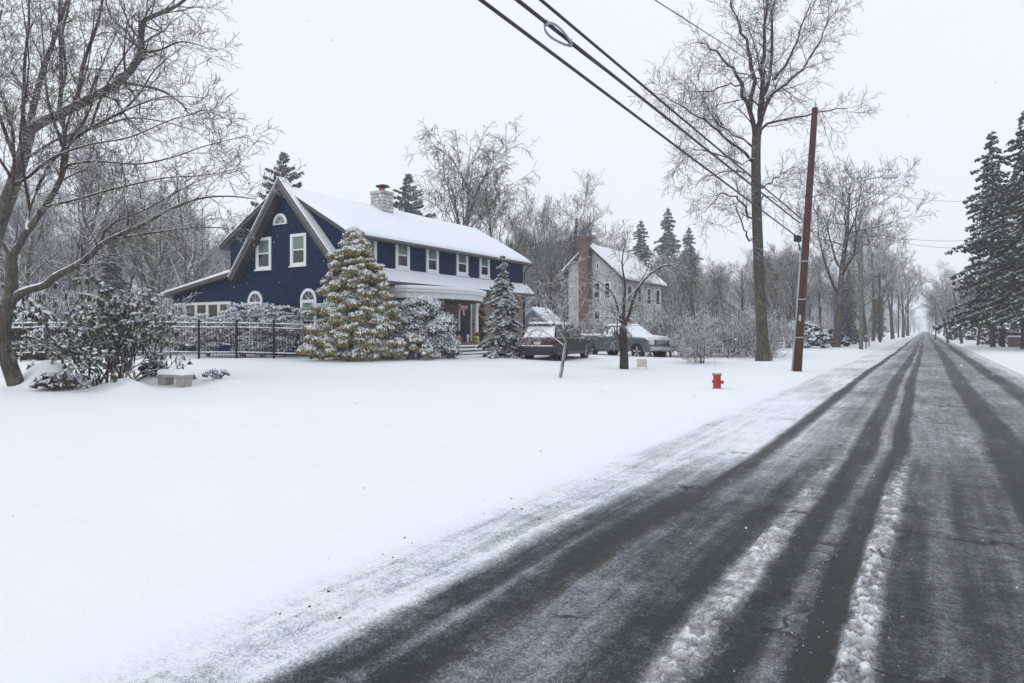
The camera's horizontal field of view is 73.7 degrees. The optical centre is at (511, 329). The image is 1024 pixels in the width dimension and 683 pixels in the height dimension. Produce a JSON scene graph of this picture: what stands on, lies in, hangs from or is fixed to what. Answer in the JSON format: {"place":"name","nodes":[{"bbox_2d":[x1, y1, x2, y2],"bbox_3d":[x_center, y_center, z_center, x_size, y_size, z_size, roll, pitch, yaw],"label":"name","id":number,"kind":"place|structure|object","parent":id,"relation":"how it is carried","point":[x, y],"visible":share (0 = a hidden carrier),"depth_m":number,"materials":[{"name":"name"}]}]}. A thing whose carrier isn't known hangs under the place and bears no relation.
{"place":"outdoors","nodes":[
{"label":"outdoors","id":0,"kind":"place"},
{"bbox_2d":[0,332,1023,682],"bbox_3d":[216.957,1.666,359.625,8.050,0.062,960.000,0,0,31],"label":"road","id":1,"kind":"structure","parent":0,"point":[628,556],"depth_m":4.79,"materials":[{"name":"asphalt"}]},
{"bbox_2d":[0,330,1023,650],"bbox_3d":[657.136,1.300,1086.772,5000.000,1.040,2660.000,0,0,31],"label":"ground","id":2,"kind":"structure","parent":0,"point":[122,492],"depth_m":9.31,"materials":[{"name":"snow"}]},
{"bbox_2d":[0,191,56,303],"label":"bare tree","id":3,"kind":"object","parent":2,"relation":"on","point":[2,281],"visible":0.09,"depth_m":56.67,"materials":[{"name":"grey plant"}]},
{"bbox_2d":[0,169,57,290],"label":"bare tree","id":4,"kind":"object","parent":2,"relation":"on","point":[19,267],"visible":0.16,"depth_m":56.06,"materials":[{"name":"grey plant"}]},
{"bbox_2d":[0,186,74,287],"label":"bare tree","id":5,"kind":"object","parent":2,"relation":"on","point":[54,209],"visible":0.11,"depth_m":60.60,"materials":[{"name":"grey plant"}]},
{"bbox_2d":[10,301,68,359],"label":"hedge","id":6,"kind":"object","parent":2,"relation":"on","point":[29,316],"visible":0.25,"depth_m":29.18,"materials":[{"name":"green plant"}]},
{"bbox_2d":[29,371,77,390],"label":"juniper","id":7,"kind":"object","parent":2,"relation":"on","point":[42,379],"visible":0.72,"depth_m":16.21,"materials":[{"name":"green plant"}]},
{"bbox_2d":[0,155,108,301],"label":"bare tree","id":8,"kind":"object","parent":2,"relation":"on","point":[36,245],"visible":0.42,"depth_m":52.68,"materials":[{"name":"grey plant"}]},
{"bbox_2d":[0,283,108,339],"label":"bare shrub","id":9,"kind":"object","parent":2,"relation":"on","point":[32,295],"visible":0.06,"depth_m":37.70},
{"bbox_2d":[11,130,149,299],"bbox_3d":[-33.312,-7.246,52.890,9.783,17.325,8.094,0,0,-34],"label":"bare tree","id":10,"kind":"object","parent":2,"relation":"on","point":[105,222],"visible":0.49,"depth_m":52.85,"materials":[{"name":"grey plant"}]},
{"bbox_2d":[11,275,196,389],"bbox_3d":[-10.514,0.263,17.935,4.370,3.387,4.528,0,0,-30],"label":"rhododendron","id":11,"kind":"object","parent":2,"relation":"on","point":[92,328],"visible":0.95,"depth_m":17.47,"materials":[{"name":"green plant"}]},
{"bbox_2d":[58,197,149,297],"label":"bare tree","id":12,"kind":"object","parent":2,"relation":"on","point":[103,252],"visible":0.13,"depth_m":71.39,"materials":[{"name":"grey plant"}]},
{"bbox_2d":[95,228,130,308],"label":"spruce","id":13,"kind":"object","parent":2,"relation":"on","point":[107,280],"visible":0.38,"depth_m":43.80,"materials":[{"name":"green plant"}]},
{"bbox_2d":[64,291,181,354],"bbox_3d":[-19.183,0.106,34.727,5.683,4.198,4.832,0,0,1],"label":"bare shrub","id":14,"kind":"object","parent":2,"relation":"on","point":[163,313],"visible":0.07,"depth_m":34.24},
{"bbox_2d":[0,0,252,248],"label":"bare tree","id":15,"kind":"object","parent":2,"relation":"on","point":[151,16],"visible":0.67,"depth_m":20.31,"materials":[{"name":"grey plant"}]},
{"bbox_2d":[93,197,175,298],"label":"bare tree","id":16,"kind":"object","parent":2,"relation":"on","point":[132,278],"visible":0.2,"depth_m":61.56,"materials":[{"name":"grey plant"}]},
{"bbox_2d":[79,289,196,356],"bbox_3d":[-18.187,0.118,32.255,5.720,4.225,4.864,0,0,29],"label":"bare shrub","id":17,"kind":"object","parent":2,"relation":"on","point":[176,312],"visible":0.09,"depth_m":32.61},
{"bbox_2d":[0,0,306,386],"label":"bare tree","id":18,"kind":"object","parent":2,"relation":"on","point":[12,297],"visible":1,"depth_m":16.82,"materials":[{"name":"grey plant"}]},
{"bbox_2d":[105,156,202,294],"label":"bare tree","id":19,"kind":"object","parent":2,"relation":"on","point":[152,213],"visible":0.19,"depth_m":74.27,"materials":[{"name":"grey plant"}]},
{"bbox_2d":[100,190,214,313],"bbox_3d":[-29.938,-5.189,58.436,9.029,13.320,8.107,0,0,10],"label":"bare tree","id":20,"kind":"object","parent":2,"relation":"on","point":[163,251],"visible":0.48,"depth_m":58.17,"materials":[{"name":"grey plant"}]},
{"bbox_2d":[11,317,311,359],"bbox_3d":[-15.318,0.454,28.300,13.921,2.057,0.105,0,0,-2],"label":"iron fence","id":21,"kind":"object","parent":2,"relation":"on","point":[273,328],"visible":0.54,"depth_m":28.42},
{"bbox_2d":[156,369,193,387],"bbox_3d":[-8.733,1.253,17.700,0.954,0.484,0.382,0,0,19],"label":"stone bench","id":22,"kind":"object","parent":2,"relation":"on","point":[183,377],"visible":0.84,"depth_m":17.56,"materials":[{"name":"stone"}]},
{"bbox_2d":[146,195,228,279],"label":"bare tree","id":23,"kind":"object","parent":2,"relation":"on","point":[211,232],"visible":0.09,"depth_m":93.39,"materials":[{"name":"grey plant"}]},
{"bbox_2d":[155,218,227,300],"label":"bare tree","id":24,"kind":"object","parent":2,"relation":"on","point":[212,255],"visible":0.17,"depth_m":80.96,"materials":[{"name":"grey plant"}]},
{"bbox_2d":[174,312,243,356],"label":"arching shrub","id":25,"kind":"object","parent":2,"relation":"on","point":[194,336],"visible":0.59,"depth_m":30.16,"materials":[{"name":"grey plant"}]},
{"bbox_2d":[197,302,274,357],"bbox_3d":[-11.948,-0.006,30.203,3.664,2.517,3.394,0,0,31],"label":"arching shrub","id":26,"kind":"object","parent":2,"relation":"on","point":[234,312],"visible":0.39,"depth_m":29.84,"materials":[{"name":"grey plant"}]},
{"bbox_2d":[231,325,283,357],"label":"arching shrub","id":27,"kind":"object","parent":2,"relation":"on","point":[247,342],"visible":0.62,"depth_m":29.42,"materials":[{"name":"grey plant"}]},
{"bbox_2d":[232,152,304,228],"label":"pine","id":28,"kind":"object","parent":2,"relation":"on","point":[286,169],"visible":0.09,"depth_m":77.58,"materials":[{"name":"grey plant"}]},
{"bbox_2d":[247,305,307,356],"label":"arching shrub","id":29,"kind":"object","parent":2,"relation":"on","point":[278,315],"visible":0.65,"depth_m":29.65,"materials":[{"name":"grey plant"}]},
{"bbox_2d":[160,177,534,356],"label":"blue house","id":30,"kind":"structure","parent":2,"relation":"on","point":[288,265],"depth_m":33.42,"materials":[{"name":"blue"}]},
{"bbox_2d":[254,237,271,270],"bbox_3d":[-11.958,-3.648,32.816,1.188,1.596,0.108,0,0,31],"label":"window","id":31,"kind":"structure","parent":30,"relation":"in","point":[264,249],"depth_m":32.79,"materials":[{"name":"white paint"}]},
{"bbox_2d":[288,233,307,267],"bbox_3d":[-9.897,-3.689,31.570,1.153,1.541,0.108,0,0,31],"label":"window","id":32,"kind":"structure","parent":30,"relation":"in","point":[298,242],"depth_m":31.57,"materials":[{"name":"white paint"}]},
{"bbox_2d":[300,288,316,342],"bbox_3d":[-9.327,-0.666,31.225,1.144,2.482,0.108,0,0,31],"label":"window","id":33,"kind":"structure","parent":30,"relation":"in","point":[308,296],"depth_m":31.27,"materials":[{"name":"white paint"}]},
{"bbox_2d":[395,244,411,270],"bbox_3d":[-5.320,-3.621,33.351,0.118,1.438,1.144,0,0,31],"label":"window","id":34,"kind":"structure","parent":30,"relation":"in","point":[402,262],"depth_m":33.38,"materials":[{"name":"white paint"}]},
{"bbox_2d":[425,249,439,274],"bbox_3d":[-4.098,-3.613,35.371,0.118,1.436,1.132,0,0,31],"label":"window","id":35,"kind":"structure","parent":30,"relation":"in","point":[432,257],"depth_m":35.42,"materials":[{"name":"white paint"}]},
{"bbox_2d":[456,254,469,276],"bbox_3d":[-2.717,-3.636,37.656,0.118,1.359,1.193,0,0,31],"label":"window","id":36,"kind":"structure","parent":30,"relation":"in","point":[461,260],"depth_m":37.64,"materials":[{"name":"white paint"}]},
{"bbox_2d":[458,303,471,340],"bbox_3d":[-2.588,-0.435,37.598,0.077,2.070,1.260,0,0,31],"label":"front door","id":37,"kind":"structure","parent":30,"relation":"in","point":[465,322],"depth_m":37.64,"materials":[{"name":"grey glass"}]},
{"bbox_2d":[479,258,490,279],"bbox_3d":[-1.567,-3.648,39.556,0.118,1.379,1.149,0,0,31],"label":"window","id":38,"kind":"structure","parent":30,"relation":"in","point":[484,264],"depth_m":39.60,"materials":[{"name":"white paint"}]},
{"bbox_2d":[294,226,405,360],"bbox_3d":[-6.377,-1.431,27.299,4.312,5.423,4.195,0,0,-8],"label":"golden cypress","id":39,"kind":"object","parent":2,"relation":"on","point":[350,339],"visible":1,"depth_m":26.45,"materials":[{"name":"yellow plant"}]},
{"bbox_2d":[385,333,436,359],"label":"snowy shrub","id":40,"kind":"object","parent":2,"relation":"on","point":[426,349],"visible":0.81,"depth_m":27.21,"materials":[{"name":"white plant"}]},
{"bbox_2d":[392,174,435,217],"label":"pine","id":41,"kind":"object","parent":2,"relation":"on","point":[406,205],"visible":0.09,"depth_m":87.46,"materials":[{"name":"green plant"}]},
{"bbox_2d":[388,294,462,358],"bbox_3d":[-3.907,-0.131,29.430,3.578,2.914,3.565,0,0,31],"label":"snowy shrub","id":42,"kind":"object","parent":2,"relation":"on","point":[441,328],"visible":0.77,"depth_m":28.86,"materials":[{"name":"green plant"}]},
{"bbox_2d":[402,121,512,228],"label":"bare tree","id":43,"kind":"object","parent":2,"relation":"on","point":[441,197],"visible":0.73,"depth_m":66.07,"materials":[{"name":"grey plant"}]},
{"bbox_2d":[417,113,540,234],"bbox_3d":[-2.794,-8.723,60.150,11.154,21.111,8.336,0,0,-38],"label":"bare tree","id":44,"kind":"object","parent":2,"relation":"on","point":[469,213],"visible":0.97,"depth_m":59.60,"materials":[{"name":"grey plant"}]},
{"bbox_2d":[0,145,962,333],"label":"wood","id":45,"kind":"object","parent":2,"relation":"on","point":[827,321],"visible":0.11,"depth_m":61.06,"materials":[{"name":"plant"}]},
{"bbox_2d":[450,161,535,255],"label":"bare tree","id":46,"kind":"object","parent":2,"relation":"on","point":[505,208],"visible":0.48,"depth_m":63.69,"materials":[{"name":"grey plant"}]},
{"bbox_2d":[475,255,525,358],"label":"spruce","id":47,"kind":"object","parent":2,"relation":"on","point":[505,307],"visible":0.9,"depth_m":30.53,"materials":[{"name":"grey plant"}]},
{"bbox_2d":[501,191,576,306],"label":"bare tree","id":48,"kind":"object","parent":2,"relation":"on","point":[542,229],"visible":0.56,"depth_m":71.06,"materials":[{"name":"grey plant"}]},
{"bbox_2d":[525,307,559,330],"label":"garden shed","id":49,"kind":"structure","parent":2,"relation":"on","point":[537,312],"depth_m":47.04,"materials":[{"name":"grey"}]},
{"bbox_2d":[521,244,570,313],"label":"bare tree","id":50,"kind":"object","parent":2,"relation":"on","point":[550,272],"visible":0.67,"depth_m":58.76,"materials":[{"name":"grey plant"}]},
{"bbox_2d":[519,322,591,360],"bbox_3d":[2.084,0.510,31.638,2.093,1.770,4.650,0,0,26],"label":"parked suv","id":51,"kind":"object","parent":2,"relation":"on","point":[550,346],"visible":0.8,"depth_m":29.89,"materials":[{"name":"grey paint"}]},
{"bbox_2d":[515,254,615,377],"bbox_3d":[1.639,-0.453,21.630,3.322,3.967,2.593,0,0,9],"label":"sapling","id":52,"kind":"object","parent":2,"relation":"on","point":[596,301],"visible":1,"depth_m":21.62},
{"bbox_2d":[513,168,634,284],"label":"bare tree","id":53,"kind":"object","parent":2,"relation":"on","point":[571,216],"visible":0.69,"depth_m":68.68,"materials":[{"name":"grey plant"}]},
{"bbox_2d":[552,218,602,287],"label":"bare tree","id":54,"kind":"object","parent":2,"relation":"on","point":[573,249],"visible":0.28,"depth_m":66.88,"materials":[{"name":"grey plant"}]},
{"bbox_2d":[561,215,636,257],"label":"bare tree","id":55,"kind":"object","parent":2,"relation":"on","point":[620,245],"visible":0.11,"depth_m":74.38,"materials":[{"name":"grey plant"}]},
{"bbox_2d":[562,237,666,328],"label":"white house","id":56,"kind":"structure","parent":2,"relation":"on","point":[599,255],"depth_m":55.82,"materials":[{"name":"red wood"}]},
{"bbox_2d":[582,324,673,356],"bbox_3d":[6.420,0.626,39.205,2.320,1.960,5.950,0,0,-36],"label":"parked pickup","id":57,"kind":"object","parent":2,"relation":"on","point":[640,343],"visible":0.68,"depth_m":37.90,"materials":[{"name":"grey metal"}]},
{"bbox_2d":[564,227,699,368],"bbox_3d":[4.602,-1.298,26.667,5.055,5.638,3.747,0,0,-6],"label":"bare tree","id":58,"kind":"object","parent":2,"relation":"on","point":[621,336],"visible":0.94,"depth_m":26.58,"materials":[{"name":"grey plant"}]},
{"bbox_2d":[627,221,653,269],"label":"spruce","id":59,"kind":"object","parent":2,"relation":"on","point":[641,246],"visible":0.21,"depth_m":139.39,"materials":[{"name":"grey plant"}]},
{"bbox_2d":[628,304,693,356],"bbox_3d":[8.676,0.226,40.218,4.231,3.478,4.866,0,0,21],"label":"bare shrub","id":60,"kind":"object","parent":2,"relation":"on","point":[655,327],"visible":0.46,"depth_m":40.22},
{"bbox_2d":[651,263,685,314],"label":"bare tree","id":61,"kind":"object","parent":2,"relation":"on","point":[662,292],"visible":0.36,"depth_m":80.26,"materials":[{"name":"grey plant"}]},
{"bbox_2d":[653,208,688,314],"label":"spruce","id":62,"kind":"object","parent":2,"relation":"on","point":[666,240],"visible":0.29,"depth_m":144.28,"materials":[{"name":"green plant"}]},
{"bbox_2d":[663,246,709,321],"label":"bare tree","id":63,"kind":"object","parent":2,"relation":"on","point":[685,262],"visible":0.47,"depth_m":85.92,"materials":[{"name":"grey plant"}]},
{"bbox_2d":[658,316,726,363],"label":"bare shrub","id":64,"kind":"object","parent":2,"relation":"on","point":[693,342],"visible":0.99,"depth_m":31.66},
{"bbox_2d":[680,227,704,314],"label":"spruce","id":65,"kind":"object","parent":2,"relation":"on","point":[687,239],"visible":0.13,"depth_m":149.60,"materials":[{"name":"green plant"}]},
{"bbox_2d":[672,253,712,316],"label":"bare tree","id":66,"kind":"object","parent":2,"relation":"on","point":[700,275],"visible":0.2,"depth_m":97.34,"materials":[{"name":"grey plant"}]},
{"bbox_2d":[666,250,720,322],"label":"bare tree","id":67,"kind":"object","parent":2,"relation":"on","point":[694,272],"visible":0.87,"depth_m":52.21,"materials":[{"name":"grey plant"}]},
{"bbox_2d":[665,315,722,357],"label":"bare shrub","id":68,"kind":"object","parent":2,"relation":"on","point":[679,332],"visible":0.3,"depth_m":37.31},
{"bbox_2d":[662,303,730,356],"bbox_3d":[11.246,0.182,41.126,4.443,3.652,5.109,0,0,9],"label":"bare shrub","id":69,"kind":"object","parent":2,"relation":"on","point":[705,314],"visible":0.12,"depth_m":41.34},
{"bbox_2d":[700,262,738,326],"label":"bare tree","id":70,"kind":"object","parent":2,"relation":"on","point":[719,280],"visible":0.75,"depth_m":93.15,"materials":[{"name":"grey plant"}]},
{"bbox_2d":[705,247,770,312],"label":"bare tree","id":71,"kind":"object","parent":2,"relation":"on","point":[741,298],"visible":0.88,"depth_m":78.70,"materials":[{"name":"grey plant"}]},
{"bbox_2d":[697,309,783,358],"bbox_3d":[12.396,0.579,38.947,4.314,3.748,5.074,0,0,-25],"label":"bare shrub","id":72,"kind":"object","parent":2,"relation":"on","point":[724,344],"visible":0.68,"depth_m":38.55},
{"bbox_2d":[720,306,781,356],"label":"bare shrub","id":73,"kind":"object","parent":2,"relation":"on","point":[742,325],"visible":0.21,"depth_m":41.28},
{"bbox_2d":[628,0,885,360],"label":"bare tree","id":74,"kind":"object","parent":2,"relation":"on","point":[763,351],"visible":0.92,"depth_m":34.76,"materials":[{"name":"grey plant"}]},
{"bbox_2d":[726,317,791,357],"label":"bare shrub","id":75,"kind":"object","parent":2,"relation":"on","point":[769,338],"visible":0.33,"depth_m":39.66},
{"bbox_2d":[750,242,799,325],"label":"bare tree","id":76,"kind":"object","parent":2,"relation":"on","point":[771,280],"visible":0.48,"depth_m":72.54,"materials":[{"name":"grey plant"}]},
{"bbox_2d":[769,315,807,348],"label":"bare shrub","id":77,"kind":"object","parent":2,"relation":"on","point":[787,330],"visible":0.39,"depth_m":56.43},
{"bbox_2d":[766,249,819,339],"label":"bare tree","id":78,"kind":"object","parent":2,"relation":"on","point":[789,312],"visible":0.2,"depth_m":77.18,"materials":[{"name":"grey plant"}]},
{"bbox_2d":[767,236,820,345],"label":"bare tree","id":79,"kind":"object","parent":2,"relation":"on","point":[789,276],"visible":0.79,"depth_m":66.22,"materials":[{"name":"grey plant"}]},
{"bbox_2d":[775,321,830,347],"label":"snowy shrub","id":80,"kind":"object","parent":2,"relation":"on","point":[813,333],"visible":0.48,"depth_m":58.88,"materials":[{"name":"white plant"}]},
{"bbox_2d":[791,103,817,371],"bbox_3d":[11.694,-3.554,27.292,1.022,11.047,0.486,0,0,17],"label":"utility pole","id":81,"kind":"object","parent":2,"relation":"on","point":[798,341],"visible":0.97,"depth_m":27.19,"materials":[{"name":"wood"}]},
{"bbox_2d":[478,0,797,236],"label":"overhead cable","id":82,"kind":"object","parent":81,"relation":"attached to","point":[523,31],"visible":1,"depth_m":10.61,"materials":[{"name":"rubber"}]},
{"bbox_2d":[514,0,799,222],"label":"overhead cable","id":83,"kind":"object","parent":81,"relation":"attached to","point":[551,27],"visible":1,"depth_m":12.01,"materials":[{"name":"rubber"}]},
{"bbox_2d":[544,19,610,74],"bbox_3d":[1.113,-4.068,10.204,0.131,0.157,2.612,0,0,31],"label":"cable loop","id":84,"kind":"object","parent":83,"relation":"attached to","point":[570,44],"visible":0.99,"depth_m":9.59,"materials":[{"name":"metal"}]},
{"bbox_2d":[539,0,800,217],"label":"overhead cable","id":85,"kind":"object","parent":81,"relation":"attached to","point":[564,19],"visible":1,"depth_m":11.97,"materials":[{"name":"rubber"}]},
{"bbox_2d":[807,247,837,327],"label":"bare tree","id":86,"kind":"object","parent":2,"relation":"on","point":[820,271],"visible":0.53,"depth_m":78.81,"materials":[{"name":"grey plant"}]},
{"bbox_2d":[816,274,867,323],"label":"bare tree","id":87,"kind":"object","parent":2,"relation":"on","point":[846,301],"visible":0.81,"depth_m":62.48,"materials":[{"name":"grey plant"}]},
{"bbox_2d":[816,264,868,336],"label":"bare tree","id":88,"kind":"object","parent":2,"relation":"on","point":[844,315],"visible":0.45,"depth_m":74.20,"materials":[{"name":"grey plant"}]},
{"bbox_2d":[833,267,863,342],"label":"spruce","id":89,"kind":"object","parent":2,"relation":"on","point":[851,330],"visible":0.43,"depth_m":75.61,"materials":[{"name":"green plant"}]},
{"bbox_2d":[844,233,876,348],"bbox_3d":[29.105,-3.087,57.013,2.450,10.016,0.448,0,0,31],"label":"utility pole","id":90,"kind":"object","parent":2,"relation":"on","point":[863,250],"visible":0.98,"depth_m":56.88,"materials":[{"name":"grey wood"}]},
{"bbox_2d":[783,154,943,346],"bbox_3d":[31.064,-7.395,63.430,12.532,18.488,11.252,0,0,-26],"label":"bare tree","id":91,"kind":"object","parent":2,"relation":"on","point":[837,333],"visible":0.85,"depth_m":62.28,"materials":[{"name":"grey plant"}]},
{"bbox_2d":[813,222,914,341],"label":"bare tree","id":92,"kind":"object","parent":2,"relation":"on","point":[868,282],"visible":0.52,"depth_m":88.72,"materials":[{"name":"grey plant"}]},
{"bbox_2d":[835,200,913,340],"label":"bare tree","id":93,"kind":"object","parent":2,"relation":"on","point":[873,290],"visible":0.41,"depth_m":94.70,"materials":[{"name":"grey plant"}]},
{"bbox_2d":[858,239,912,338],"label":"bare tree","id":94,"kind":"object","parent":2,"relation":"on","point":[889,305],"visible":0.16,"depth_m":125.53,"materials":[{"name":"grey plant"}]},
{"bbox_2d":[857,250,926,339],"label":"bare tree","id":95,"kind":"object","parent":2,"relation":"on","point":[888,289],"visible":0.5,"depth_m":108.34,"materials":[{"name":"grey plant"}]},
{"bbox_2d":[886,264,930,337],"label":"bare tree","id":96,"kind":"object","parent":2,"relation":"on","point":[901,296],"visible":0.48,"depth_m":150.18,"materials":[{"name":"grey plant"}]},
{"bbox_2d":[884,258,937,335],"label":"bare tree","id":97,"kind":"object","parent":2,"relation":"on","point":[907,317],"visible":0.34,"depth_m":188.38,"materials":[{"name":"grey plant"}]},
{"bbox_2d":[918,281,955,339],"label":"bare tree","id":98,"kind":"object","parent":2,"relation":"on","point":[927,292],"visible":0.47,"depth_m":119.75,"materials":[{"name":"grey plant"}]},
{"bbox_2d":[923,294,958,342],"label":"bare tree","id":99,"kind":"object","parent":2,"relation":"on","point":[934,312],"visible":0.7,"depth_m":88.28,"materials":[{"name":"grey plant"}]},
{"bbox_2d":[922,259,963,337],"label":"bare tree","id":100,"kind":"object","parent":2,"relation":"on","point":[943,280],"visible":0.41,"depth_m":136.09,"materials":[{"name":"grey plant"}]},
{"bbox_2d":[931,266,978,343],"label":"bare tree","id":101,"kind":"object","parent":2,"relation":"on","point":[950,301],"visible":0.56,"depth_m":80.22,"materials":[{"name":"grey plant"}]},
{"bbox_2d":[944,320,985,339],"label":"snowy shrub","id":102,"kind":"object","parent":2,"relation":"on","point":[953,330],"visible":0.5,"depth_m":104.28,"materials":[{"name":"white plant"}]},
{"bbox_2d":[932,130,1018,346],"bbox_3d":[43.835,-8.239,62.050,8.206,19.808,9.686,0,0,-43],"label":"spruce","id":103,"kind":"object","parent":2,"relation":"on","point":[989,191],"visible":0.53,"depth_m":61.97,"materials":[{"name":"green plant"}]},
{"bbox_2d":[956,111,1023,348],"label":"spruce","id":104,"kind":"object","parent":2,"relation":"on","point":[1014,187],"visible":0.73,"depth_m":55.29,"materials":[{"name":"green plant"}]},
{"bbox_2d":[980,322,1020,344],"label":"snowy shrub","id":105,"kind":"object","parent":2,"relation":"on","point":[1007,333],"visible":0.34,"depth_m":72.61,"materials":[{"name":"grey plant"}]},
{"bbox_2d":[979,190,1023,331],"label":"spruce","id":106,"kind":"object","parent":2,"relation":"on","point":[1019,307],"visible":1,"depth_m":50.82,"materials":[{"name":"green plant"}]},
{"bbox_2d":[0,0,1023,330],"label":"sky","id":107,"kind":"structure","parent":0,"point":[973,38],"materials":[{"name":"white"}]},
{"bbox_2d":[5,5,1020,665],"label":"falling snow","id":108,"kind":"structure","parent":0,"point":[575,301],"depth_m":7.04,"materials":[{"name":"snow"}]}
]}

